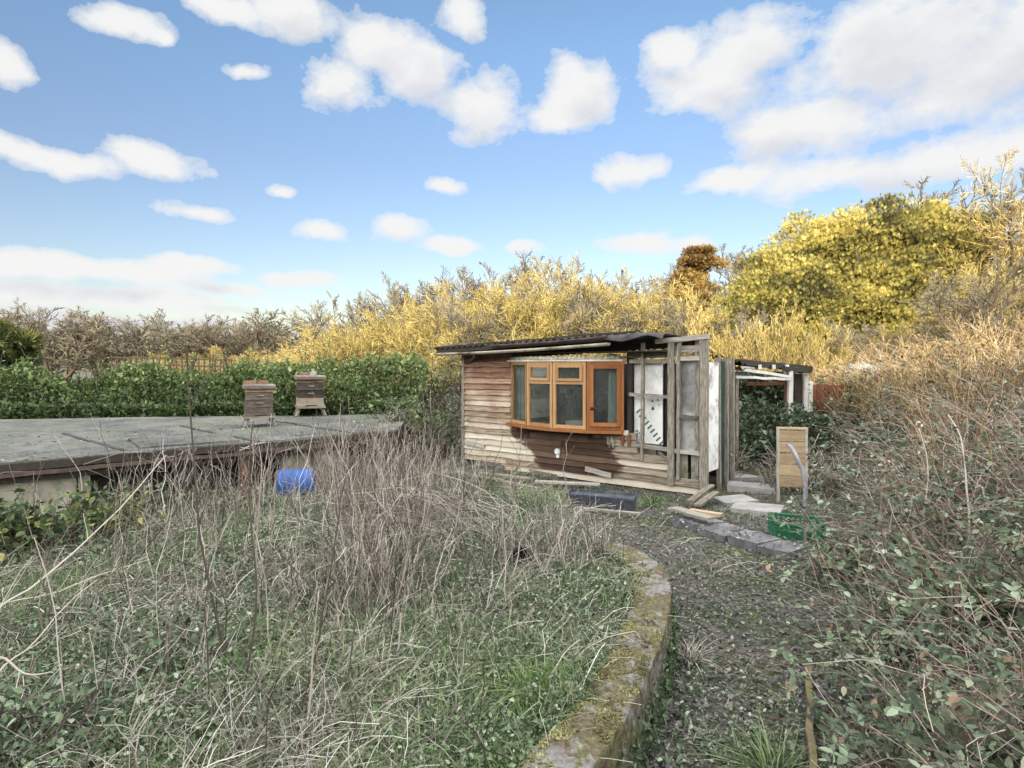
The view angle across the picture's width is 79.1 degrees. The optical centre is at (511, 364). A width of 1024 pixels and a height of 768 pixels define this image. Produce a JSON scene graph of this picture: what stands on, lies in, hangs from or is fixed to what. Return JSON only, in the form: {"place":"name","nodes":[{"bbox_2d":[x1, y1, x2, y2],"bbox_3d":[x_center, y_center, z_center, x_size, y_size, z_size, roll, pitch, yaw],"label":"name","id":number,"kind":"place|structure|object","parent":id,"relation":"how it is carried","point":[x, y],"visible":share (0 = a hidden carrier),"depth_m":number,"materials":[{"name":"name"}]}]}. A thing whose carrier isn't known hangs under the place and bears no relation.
{"place":"outdoors","nodes":[
{"label":"outdoors","id":0,"kind":"place"},
{"bbox_2d":[0,366,1023,767],"bbox_3d":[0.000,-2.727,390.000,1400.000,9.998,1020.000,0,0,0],"label":"ground","id":1,"kind":"structure","parent":0,"point":[702,616],"depth_m":4.90,"materials":[{"name":"gravel"}]},
{"bbox_2d":[0,316,45,413],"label":"evergreen tree","id":2,"kind":"object","parent":1,"relation":"on","point":[30,340],"visible":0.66,"depth_m":23.71,"materials":[{"name":"green plant"}]},
{"bbox_2d":[1,295,115,371],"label":"bare tree","id":3,"kind":"object","parent":1,"relation":"on","point":[54,333],"visible":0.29,"depth_m":48.57,"materials":[{"name":"brown plant"}]},
{"bbox_2d":[0,474,120,560],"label":"leafy bush","id":4,"kind":"object","parent":1,"relation":"on","point":[12,519],"visible":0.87,"depth_m":5.41,"materials":[{"name":"green plant"}]},
{"bbox_2d":[0,455,165,606],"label":"fallen cane","id":5,"kind":"object","parent":1,"relation":"on","point":[31,587],"visible":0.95,"depth_m":3.82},
{"bbox_2d":[0,660,171,767],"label":"leafy bush","id":6,"kind":"object","parent":1,"relation":"on","point":[78,706],"visible":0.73,"depth_m":2.68,"materials":[{"name":"plant"}]},
{"bbox_2d":[0,307,176,384],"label":"bare tree","id":7,"kind":"object","parent":1,"relation":"on","point":[69,365],"visible":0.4,"depth_m":46.69,"materials":[{"name":"brown plant"}]},
{"bbox_2d":[14,482,166,546],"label":"leafy bush","id":8,"kind":"object","parent":1,"relation":"on","point":[102,511],"visible":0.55,"depth_m":5.98,"materials":[{"name":"green plant"}]},
{"bbox_2d":[2,305,220,384],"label":"bare tree","id":9,"kind":"object","parent":1,"relation":"on","point":[73,316],"visible":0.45,"depth_m":49.08,"materials":[{"name":"brown plant"}]},
{"bbox_2d":[65,479,207,516],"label":"leafy bush","id":10,"kind":"object","parent":1,"relation":"on","point":[166,503],"visible":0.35,"depth_m":7.57,"materials":[{"name":"green plant"}]},
{"bbox_2d":[54,315,233,374],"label":"bare tree","id":11,"kind":"object","parent":1,"relation":"on","point":[129,351],"visible":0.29,"depth_m":47.97,"materials":[{"name":"brown plant"}]},
{"bbox_2d":[101,350,219,392],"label":"yellow shrub","id":12,"kind":"object","parent":1,"relation":"on","point":[178,362],"visible":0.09,"depth_m":39.44,"materials":[{"name":"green plant"}]},
{"bbox_2d":[111,356,231,400],"bbox_3d":[-19.111,0.750,35.000,6.069,2.500,0.077,0,0,-19],"label":"railing","id":13,"kind":"object","parent":1,"relation":"on","point":[175,359],"visible":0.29,"depth_m":35.10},
{"bbox_2d":[65,316,280,364],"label":"bare tree","id":14,"kind":"object","parent":1,"relation":"on","point":[126,333],"visible":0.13,"depth_m":51.58,"materials":[{"name":"brown plant"}]},
{"bbox_2d":[84,614,264,691],"bbox_3d":[-1.836,1.584,3.491,0.814,0.319,0.789,0,0,37],"label":"leafy bush","id":15,"kind":"object","parent":1,"relation":"on","point":[172,659],"visible":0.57,"depth_m":3.43,"materials":[{"name":"plant"}]},
{"bbox_2d":[162,527,188,699],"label":"dead stem","id":16,"kind":"object","parent":1,"relation":"on","point":[170,631],"visible":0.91,"depth_m":3.03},
{"bbox_2d":[0,414,412,517],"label":"building","id":17,"kind":"structure","parent":1,"relation":"on","point":[27,444],"depth_m":10.13,"materials":[{"name":"concrete"}]},
{"bbox_2d":[241,384,276,426],"bbox_3d":[-5.182,0.822,12.701,0.635,0.849,0.614,0,0,-28],"label":"beehive","id":18,"kind":"object","parent":17,"relation":"on","point":[258,404],"visible":0.98,"depth_m":12.49,"materials":[{"name":"wood"}]},
{"bbox_2d":[294,375,326,416],"bbox_3d":[-4.964,0.751,15.240,0.743,0.994,0.718,0,0,-23],"label":"beehive","id":19,"kind":"object","parent":17,"relation":"on","point":[305,395],"visible":0.97,"depth_m":14.98,"materials":[{"name":"wood"}]},
{"bbox_2d":[131,322,299,370],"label":"bare tree","id":20,"kind":"object","parent":1,"relation":"on","point":[195,340],"visible":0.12,"depth_m":48.47,"materials":[{"name":"brown plant"}]},
{"bbox_2d":[166,477,286,516],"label":"leafy bush","id":21,"kind":"object","parent":1,"relation":"on","point":[246,498],"visible":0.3,"depth_m":7.59,"materials":[{"name":"green plant"}]},
{"bbox_2d":[195,344,260,391],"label":"amber tree","id":22,"kind":"object","parent":1,"relation":"on","point":[217,352],"visible":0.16,"depth_m":43.58,"materials":[{"name":"yellow plant"}]},
{"bbox_2d":[0,336,458,429],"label":"hedge","id":23,"kind":"object","parent":1,"relation":"on","point":[54,388],"visible":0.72,"depth_m":15.90,"materials":[{"name":"green plant"}]},
{"bbox_2d":[227,421,258,687],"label":"dead stem","id":24,"kind":"object","parent":1,"relation":"on","point":[254,623],"visible":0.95,"depth_m":3.23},
{"bbox_2d":[168,307,325,363],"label":"bare tree","id":25,"kind":"object","parent":1,"relation":"on","point":[247,337],"visible":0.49,"depth_m":47.70,"materials":[{"name":"brown plant"}]},
{"bbox_2d":[249,422,261,620],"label":"dead stem","id":26,"kind":"object","parent":1,"relation":"on","point":[258,517],"visible":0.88,"depth_m":4.04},
{"bbox_2d":[217,343,313,397],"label":"yellow shrub","id":27,"kind":"object","parent":1,"relation":"on","point":[261,358],"visible":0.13,"depth_m":37.33,"materials":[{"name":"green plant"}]},
{"bbox_2d":[181,316,370,363],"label":"bare tree","id":28,"kind":"object","parent":1,"relation":"on","point":[274,345],"visible":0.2,"depth_m":48.43,"materials":[{"name":"brown plant"}]},
{"bbox_2d":[277,468,315,495],"bbox_3d":[-3.187,1.765,9.185,0.500,0.456,0.456,0,0,-12],"label":"drum","id":29,"kind":"object","parent":1,"relation":"on","point":[288,472],"visible":0.44,"depth_m":9.01,"materials":[{"name":"blue plastic"}]},
{"bbox_2d":[302,590,323,730],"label":"dead stem","id":30,"kind":"object","parent":1,"relation":"on","point":[313,653],"visible":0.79,"depth_m":2.78,"materials":[{"name":"plant"}]},
{"bbox_2d":[0,337,626,767],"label":"dead stems","id":31,"kind":"object","parent":1,"relation":"on","point":[378,475],"depth_m":4.98,"materials":[{"name":"plant"}]},
{"bbox_2d":[0,490,636,767],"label":"ground herbs","id":32,"kind":"object","parent":1,"relation":"on","point":[474,742],"visible":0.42,"depth_m":3.42,"materials":[{"name":"plant"}]},
{"bbox_2d":[299,476,345,713],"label":"dead stem","id":33,"kind":"object","parent":1,"relation":"on","point":[318,641],"visible":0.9,"depth_m":2.92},
{"bbox_2d":[274,324,374,403],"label":"yellow shrub","id":34,"kind":"object","parent":1,"relation":"on","point":[333,348],"visible":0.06,"depth_m":29.41,"materials":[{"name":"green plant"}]},
{"bbox_2d":[0,468,649,767],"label":"grass","id":35,"kind":"structure","parent":1,"relation":"on","point":[494,745],"depth_m":3.39,"materials":[{"name":"plant"}]},
{"bbox_2d":[337,493,365,706],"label":"dead stem","id":36,"kind":"object","parent":1,"relation":"on","point":[359,568],"visible":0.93,"depth_m":3.02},
{"bbox_2d":[266,308,438,399],"bbox_3d":[-6.225,-0.190,26.736,7.586,4.758,6.812,0,0,-39],"label":"yellow shrub","id":37,"kind":"object","parent":1,"relation":"on","point":[350,346],"visible":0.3,"depth_m":25.67,"materials":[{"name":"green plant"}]},
{"bbox_2d":[278,286,427,349],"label":"bare tree","id":38,"kind":"object","parent":1,"relation":"on","point":[350,315],"visible":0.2,"depth_m":40.88,"materials":[{"name":"beige plant"}]},
{"bbox_2d":[315,271,435,392],"bbox_3d":[-6.694,-1.583,40.423,9.361,7.802,10.826,0,0,24],"label":"bare tree","id":39,"kind":"object","parent":1,"relation":"on","point":[401,302],"visible":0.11,"depth_m":37.84,"materials":[{"name":"yellow plant"}]},
{"bbox_2d":[173,462,583,593],"bbox_3d":[-0.822,1.457,6.313,3.358,0.886,4.296,0,0,0],"label":"fallen haulm","id":40,"kind":"object","parent":1,"relation":"on","point":[463,522],"visible":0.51,"depth_m":6.07,"materials":[{"name":"beige plant"}]},
{"bbox_2d":[0,455,763,767],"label":"dead grass","id":41,"kind":"structure","parent":1,"relation":"on","point":[295,737],"depth_m":3.45,"materials":[{"name":"plant"}]},
{"bbox_2d":[344,288,470,407],"bbox_3d":[-3.976,-0.585,28.158,6.881,5.603,7.240,0,0,27],"label":"yellow shrub","id":42,"kind":"object","parent":1,"relation":"on","point":[414,333],"visible":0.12,"depth_m":26.97,"materials":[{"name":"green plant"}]},
{"bbox_2d":[348,365,468,453],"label":"leafy shrub","id":43,"kind":"object","parent":1,"relation":"on","point":[421,411],"visible":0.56,"depth_m":14.01,"materials":[{"name":"green plant"}]},
{"bbox_2d":[382,366,475,460],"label":"twiggy shrub","id":44,"kind":"object","parent":1,"relation":"on","point":[445,439],"visible":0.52,"depth_m":13.60,"materials":[{"name":"brown plant"}]},
{"bbox_2d":[352,261,516,395],"bbox_3d":[-4.719,-2.170,40.158,10.804,8.950,6.760,0,0,21],"label":"bare tree","id":45,"kind":"object","parent":1,"relation":"on","point":[467,280],"visible":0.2,"depth_m":39.49,"materials":[{"name":"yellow plant"}]},
{"bbox_2d":[353,276,568,412],"bbox_3d":[-1.787,-0.708,25.923,8.251,5.881,7.410,0,0,39],"label":"yellow shrub","id":46,"kind":"object","parent":1,"relation":"on","point":[433,341],"visible":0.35,"depth_m":24.91,"materials":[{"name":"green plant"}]},
{"bbox_2d":[421,290,549,387],"bbox_3d":[-1.484,-0.515,24.968,4.549,5.421,7.270,0,0,30],"label":"bare tree","id":47,"kind":"object","parent":1,"relation":"on","point":[459,322],"visible":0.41,"depth_m":23.66,"materials":[{"name":"yellow plant"}]},
{"bbox_2d":[434,265,556,390],"bbox_3d":[-0.130,-1.223,30.115,7.361,6.940,7.745,0,0,34],"label":"yellow shrub","id":48,"kind":"object","parent":1,"relation":"on","point":[467,302],"depth_m":29.28,"materials":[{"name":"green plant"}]},
{"bbox_2d":[415,248,608,323],"bbox_3d":[0.457,-2.578,39.656,10.735,9.942,12.415,0,0,40],"label":"bare tree","id":49,"kind":"object","parent":1,"relation":"on","point":[525,268],"visible":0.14,"depth_m":37.70,"materials":[{"name":"yellow plant"}]},
{"bbox_2d":[462,652,609,727],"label":"grass tuft","id":50,"kind":"object","parent":1,"relation":"on","point":[525,680],"visible":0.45,"depth_m":3.06,"materials":[{"name":"plant"}]},
{"bbox_2d":[449,252,637,371],"bbox_3d":[1.389,-1.151,26.371,8.619,6.840,9.597,0,0,26],"label":"yellow shrub","id":51,"kind":"object","parent":1,"relation":"on","point":[555,312],"visible":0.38,"depth_m":24.05,"materials":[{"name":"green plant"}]},
{"bbox_2d":[434,330,734,496],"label":"timber shed","id":52,"kind":"structure","parent":1,"relation":"on","point":[647,423],"depth_m":10.40,"materials":[{"name":"brown wood"}]},
{"bbox_2d":[506,356,626,433],"bbox_3d":[0.853,0.495,10.791,2.621,1.280,0.511,0,0,38],"label":"bow window","id":53,"kind":"structure","parent":52,"relation":"in","point":[520,386],"depth_m":10.47,"materials":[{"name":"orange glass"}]},
{"bbox_2d":[721,361,724,484],"bbox_3d":[3.386,0.943,10.045,0.036,2.018,0.244,0,0,37],"label":"side door","id":54,"kind":"structure","parent":52,"relation":"in","point":[722,362],"depth_m":10.05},
{"bbox_2d":[488,266,687,361],"bbox_3d":[3.056,-0.675,25.186,8.087,5.828,6.992,0,0,-44],"label":"bare tree","id":55,"kind":"object","parent":1,"relation":"on","point":[572,302],"visible":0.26,"depth_m":23.89,"materials":[{"name":"brown plant"}]},
{"bbox_2d":[517,541,671,767],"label":"retaining wall","id":56,"kind":"structure","parent":1,"relation":"on","point":[572,744],"depth_m":3.10,"materials":[{"name":"stone"}]},
{"bbox_2d":[522,265,678,359],"bbox_3d":[3.783,-1.270,28.627,7.922,7.096,8.336,0,0,0],"label":"yellow shrub","id":57,"kind":"object","parent":1,"relation":"on","point":[590,286],"visible":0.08,"depth_m":27.28,"materials":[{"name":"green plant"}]},
{"bbox_2d":[566,488,637,511],"bbox_3d":[1.246,1.881,8.601,0.944,0.200,0.254,0,6,23],"label":"planter trough","id":58,"kind":"object","parent":1,"relation":"on","point":[628,501],"visible":0.73,"depth_m":8.53,"materials":[{"name":"grey plastic"}]},
{"bbox_2d":[573,267,661,315],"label":"bare tree","id":59,"kind":"object","parent":1,"relation":"on","point":[631,287],"visible":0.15,"depth_m":42.76,"materials":[{"name":"yellow plant"}]},
{"bbox_2d":[616,589,680,767],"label":"wall weeds","id":60,"kind":"object","parent":1,"relation":"on","point":[668,667],"depth_m":3.35,"materials":[{"name":"plant"}]},
{"bbox_2d":[586,274,735,363],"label":"yellow shrub","id":61,"kind":"object","parent":1,"relation":"on","point":[715,318],"visible":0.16,"depth_m":25.20,"materials":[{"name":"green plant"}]},
{"bbox_2d":[584,292,761,363],"bbox_3d":[6.325,-0.372,24.894,6.899,5.144,4.317,0,0,28],"label":"bare tree","id":62,"kind":"object","parent":1,"relation":"on","point":[681,315],"visible":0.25,"depth_m":24.30,"materials":[{"name":"yellow plant"}]},
{"bbox_2d":[643,243,732,316],"bbox_3d":[10.145,-2.809,36.074,4.566,8.533,4.893,0,0,43],"label":"conifer","id":63,"kind":"object","parent":1,"relation":"on","point":[696,262],"visible":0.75,"depth_m":35.44,"materials":[{"name":"brown plant"}]},
{"bbox_2d":[672,515,724,532],"bbox_3d":[2.279,2.071,7.612,0.436,0.359,0.457,0,0,-23],"label":"paving slab","id":64,"kind":"object","parent":1,"relation":"on","point":[689,523],"depth_m":7.54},
{"bbox_2d":[667,506,716,519],"bbox_3d":[2.198,1.814,7.603,0.164,0.029,0.638,0,0,-31],"label":"loose board","id":65,"kind":"object","parent":64,"relation":"on","point":[696,514],"visible":1,"depth_m":7.56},
{"bbox_2d":[673,631,728,674],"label":"grass tuft","id":66,"kind":"object","parent":1,"relation":"on","point":[692,652],"visible":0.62,"depth_m":4.26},
{"bbox_2d":[642,240,783,325],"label":"bare tree","id":67,"kind":"object","parent":1,"relation":"on","point":[738,257],"visible":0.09,"depth_m":46.27,"materials":[{"name":"yellow plant"}]},
{"bbox_2d":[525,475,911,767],"bbox_3d":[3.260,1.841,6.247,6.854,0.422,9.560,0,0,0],"label":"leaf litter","id":68,"kind":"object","parent":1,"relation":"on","point":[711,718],"visible":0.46,"depth_m":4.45,"materials":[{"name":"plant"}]},
{"bbox_2d":[668,305,778,354],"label":"bare tree","id":69,"kind":"object","parent":1,"relation":"on","point":[743,316],"visible":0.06,"depth_m":25.72,"materials":[{"name":"yellow plant"}]},
{"bbox_2d":[698,523,750,542],"bbox_3d":[2.482,2.078,7.197,0.455,0.343,0.455,0,0,-25],"label":"paving slab","id":70,"kind":"object","parent":1,"relation":"on","point":[705,532],"depth_m":7.17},
{"bbox_2d":[711,494,758,506],"bbox_3d":[3.221,1.998,8.950,0.515,0.150,0.447,-3,0,-11],"label":"paving slab","id":71,"kind":"object","parent":1,"relation":"on","point":[729,500],"depth_m":8.90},
{"bbox_2d":[682,295,804,371],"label":"willow shrub","id":72,"kind":"object","parent":1,"relation":"on","point":[695,329],"visible":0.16,"depth_m":22.43,"materials":[{"name":"yellow plant"}]},
{"bbox_2d":[661,706,835,767],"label":"grass tuft","id":73,"kind":"object","parent":1,"relation":"on","point":[762,760],"visible":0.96,"depth_m":3.11,"materials":[{"name":"plant"}]},
{"bbox_2d":[576,476,926,767],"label":"path weeds","id":74,"kind":"object","parent":1,"relation":"on","point":[702,742],"visible":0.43,"depth_m":3.80,"materials":[{"name":"plant"}]},
{"bbox_2d":[727,481,775,494],"bbox_3d":[3.805,1.963,9.839,0.725,0.145,0.619,2,-1,23],"label":"paving slab","id":75,"kind":"object","parent":1,"relation":"on","point":[738,486],"depth_m":9.64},
{"bbox_2d":[727,531,780,552],"bbox_3d":[2.667,2.070,6.811,0.444,0.359,0.424,0,0,-31],"label":"paving slab","id":76,"kind":"object","parent":1,"relation":"on","point":[740,542],"depth_m":6.76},
{"bbox_2d":[730,502,784,517],"bbox_3d":[3.340,2.001,8.443,0.643,0.157,0.524,-1,1,29],"label":"paving slab","id":77,"kind":"object","parent":1,"relation":"on","point":[762,509],"depth_m":8.36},
{"bbox_2d":[709,355,812,469],"bbox_3d":[4.496,0.927,13.062,2.316,2.246,4.380,0,0,43],"label":"ruined lean to","id":78,"kind":"object","parent":1,"relation":"on","point":[799,391],"visible":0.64,"depth_m":12.75,"materials":[{"name":"white paint"}]},
{"bbox_2d":[739,371,841,469],"bbox_3d":[5.298,1.079,13.044,2.848,1.964,3.059,0,0,0],"label":"ivy growth","id":79,"kind":"object","parent":78,"relation":"attached to","point":[754,418],"visible":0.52,"depth_m":12.63,"materials":[{"name":"green plant"}]},
{"bbox_2d":[699,296,851,386],"bbox_3d":[8.967,-0.051,21.265,4.672,4.302,4.723,0,0,-34],"label":"willow shrub","id":80,"kind":"object","parent":1,"relation":"on","point":[814,352],"visible":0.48,"depth_m":20.41,"materials":[{"name":"yellow plant"}]},
{"bbox_2d":[675,433,878,495],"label":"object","id":81,"kind":"object","parent":1,"relation":"on","point":[772,483],"visible":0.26,"depth_m":9.81,"materials":[{"name":"plant"}]},
{"bbox_2d":[757,540,806,559],"bbox_3d":[2.854,2.077,6.535,0.439,0.345,0.362,0,0,-37],"label":"paving slab","id":82,"kind":"object","parent":1,"relation":"on","point":[779,550],"depth_m":6.47,"materials":[{"name":"stone"}]},
{"bbox_2d":[776,427,807,501],"bbox_3d":[4.017,1.460,8.895,0.419,1.134,0.053,0,0,12],"label":"pallet panel","id":83,"kind":"object","parent":1,"relation":"on","point":[791,472],"visible":0.81,"depth_m":8.88,"materials":[{"name":"wood"}]},
{"bbox_2d":[767,512,826,540],"bbox_3d":[3.281,1.866,7.139,0.577,0.185,0.375,4,6,8],"label":"crate","id":84,"kind":"object","parent":1,"relation":"on","point":[775,531],"visible":0.61,"depth_m":7.00,"materials":[{"name":"green plastic"}]},
{"bbox_2d":[786,443,807,540],"bbox_3d":[3.208,1.453,6.982,0.221,1.129,0.080,0,0,32],"label":"bent pipe","id":85,"kind":"object","parent":1,"relation":"on","point":[800,467],"visible":0.88,"depth_m":6.94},
{"bbox_2d":[731,437,876,496],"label":"shed side weeds","id":86,"kind":"object","parent":1,"relation":"on","point":[811,472],"visible":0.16,"depth_m":9.78,"materials":[{"name":"green plant"}]},
{"bbox_2d":[805,665,817,767],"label":"edging board","id":87,"kind":"object","parent":1,"relation":"on","point":[809,734],"visible":0.67,"depth_m":3.32,"materials":[{"name":"wood"}]},
{"bbox_2d":[809,381,844,447],"bbox_3d":[7.623,1.200,15.000,0.859,1.600,0.070,0,0,0],"label":"fence panel","id":88,"kind":"object","parent":1,"relation":"on","point":[818,396],"visible":0.46,"depth_m":14.99,"materials":[{"name":"brown paint"}]},
{"bbox_2d":[768,529,890,593],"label":"bramble clump","id":89,"kind":"object","parent":1,"relation":"on","point":[841,550],"visible":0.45,"depth_m":5.72,"materials":[{"name":"green plant"}]},
{"bbox_2d":[790,331,875,380],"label":"yellow shrub","id":90,"kind":"object","parent":1,"relation":"on","point":[833,349],"visible":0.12,"depth_m":21.43,"materials":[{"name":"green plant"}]},
{"bbox_2d":[808,372,899,431],"bbox_3d":[8.360,1.063,15.522,3.683,1.799,3.968,0,0,-17],"label":"ivy mound","id":91,"kind":"object","parent":1,"relation":"on","point":[847,387],"visible":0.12,"depth_m":14.90,"materials":[{"name":"green plant"}]},
{"bbox_2d":[696,192,1022,371],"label":"yew tree","id":92,"kind":"object","parent":1,"relation":"on","point":[874,266],"visible":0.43,"depth_m":27.22,"materials":[{"name":"yellow plant"}]},
{"bbox_2d":[780,597,951,672],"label":"bramble clump","id":93,"kind":"object","parent":1,"relation":"on","point":[885,633],"visible":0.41,"depth_m":4.16,"materials":[{"name":"plant"}]},
{"bbox_2d":[842,362,889,382],"bbox_3d":[9.500,0.196,16.582,1.164,0.556,0.898,0,0,0],"label":"rubble heap","id":94,"kind":"object","parent":1,"relation":"on","point":[864,367],"visible":0.35,"depth_m":16.34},
{"bbox_2d":[711,318,1023,767],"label":"bramble canes","id":95,"kind":"object","parent":1,"relation":"on","point":[932,620],"visible":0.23,"depth_m":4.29,"materials":[{"name":"plant"}]},
{"bbox_2d":[800,318,952,365],"bbox_3d":[12.360,-0.413,21.419,4.391,2.434,3.796,0,0,1],"label":"bare tree","id":96,"kind":"object","parent":1,"relation":"on","point":[865,340],"visible":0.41,"depth_m":20.96,"materials":[{"name":"yellow plant"}]},
{"bbox_2d":[765,394,1023,767],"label":"bramble bush","id":97,"kind":"object","parent":1,"relation":"on","point":[1013,625],"visible":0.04,"depth_m":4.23,"materials":[{"name":"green plant"}]},
{"bbox_2d":[769,305,1023,454],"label":"leafless brush","id":98,"kind":"object","parent":1,"relation":"on","point":[916,362],"visible":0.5,"depth_m":12.91,"materials":[{"name":"plant"}]},
{"bbox_2d":[790,167,1023,258],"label":"bare tree","id":99,"kind":"object","parent":1,"relation":"on","point":[947,196],"visible":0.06,"depth_m":30.64,"materials":[{"name":"beige plant"}]},
{"bbox_2d":[871,317,956,362],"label":"yellow shrub","id":100,"kind":"object","parent":1,"relation":"on","point":[898,333],"visible":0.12,"depth_m":21.62,"materials":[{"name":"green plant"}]},
{"bbox_2d":[851,347,1023,694],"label":"long bramble canes","id":101,"kind":"object","parent":1,"relation":"on","point":[994,439],"visible":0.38,"depth_m":5.51,"materials":[{"name":"plant"}]},
{"bbox_2d":[856,340,1023,521],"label":"upright brush","id":102,"kind":"object","parent":1,"relation":"on","point":[966,419],"visible":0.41,"depth_m":7.08,"materials":[{"name":"plant"}]},
{"bbox_2d":[869,541,1023,653],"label":"bramble clump","id":103,"kind":"object","parent":1,"relation":"on","point":[934,583],"visible":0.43,"depth_m":3.84,"materials":[{"name":"plant"}]},
{"bbox_2d":[898,253,1023,355],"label":"bare tree","id":104,"kind":"object","parent":1,"relation":"on","point":[991,302],"visible":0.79,"depth_m":17.20,"materials":[{"name":"brown plant"}]},
{"bbox_2d":[902,145,1023,295],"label":"amber tree","id":105,"kind":"object","parent":1,"relation":"on","point":[1011,249],"visible":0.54,"depth_m":25.86,"materials":[{"name":"yellow plant"}]},
{"bbox_2d":[911,260,1023,343],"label":"yellow shrub","id":106,"kind":"object","parent":1,"relation":"on","point":[992,273],"visible":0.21,"depth_m":19.04,"materials":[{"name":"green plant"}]},
{"bbox_2d":[937,692,1023,762],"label":"clump","id":107,"kind":"object","parent":1,"relation":"on","point":[960,710],"visible":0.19,"depth_m":2.87,"materials":[{"name":"green plant"}]},
{"bbox_2d":[0,0,1023,365],"label":"sky","id":108,"kind":"structure","parent":0,"point":[188,159],"materials":[{"name":"blue"}]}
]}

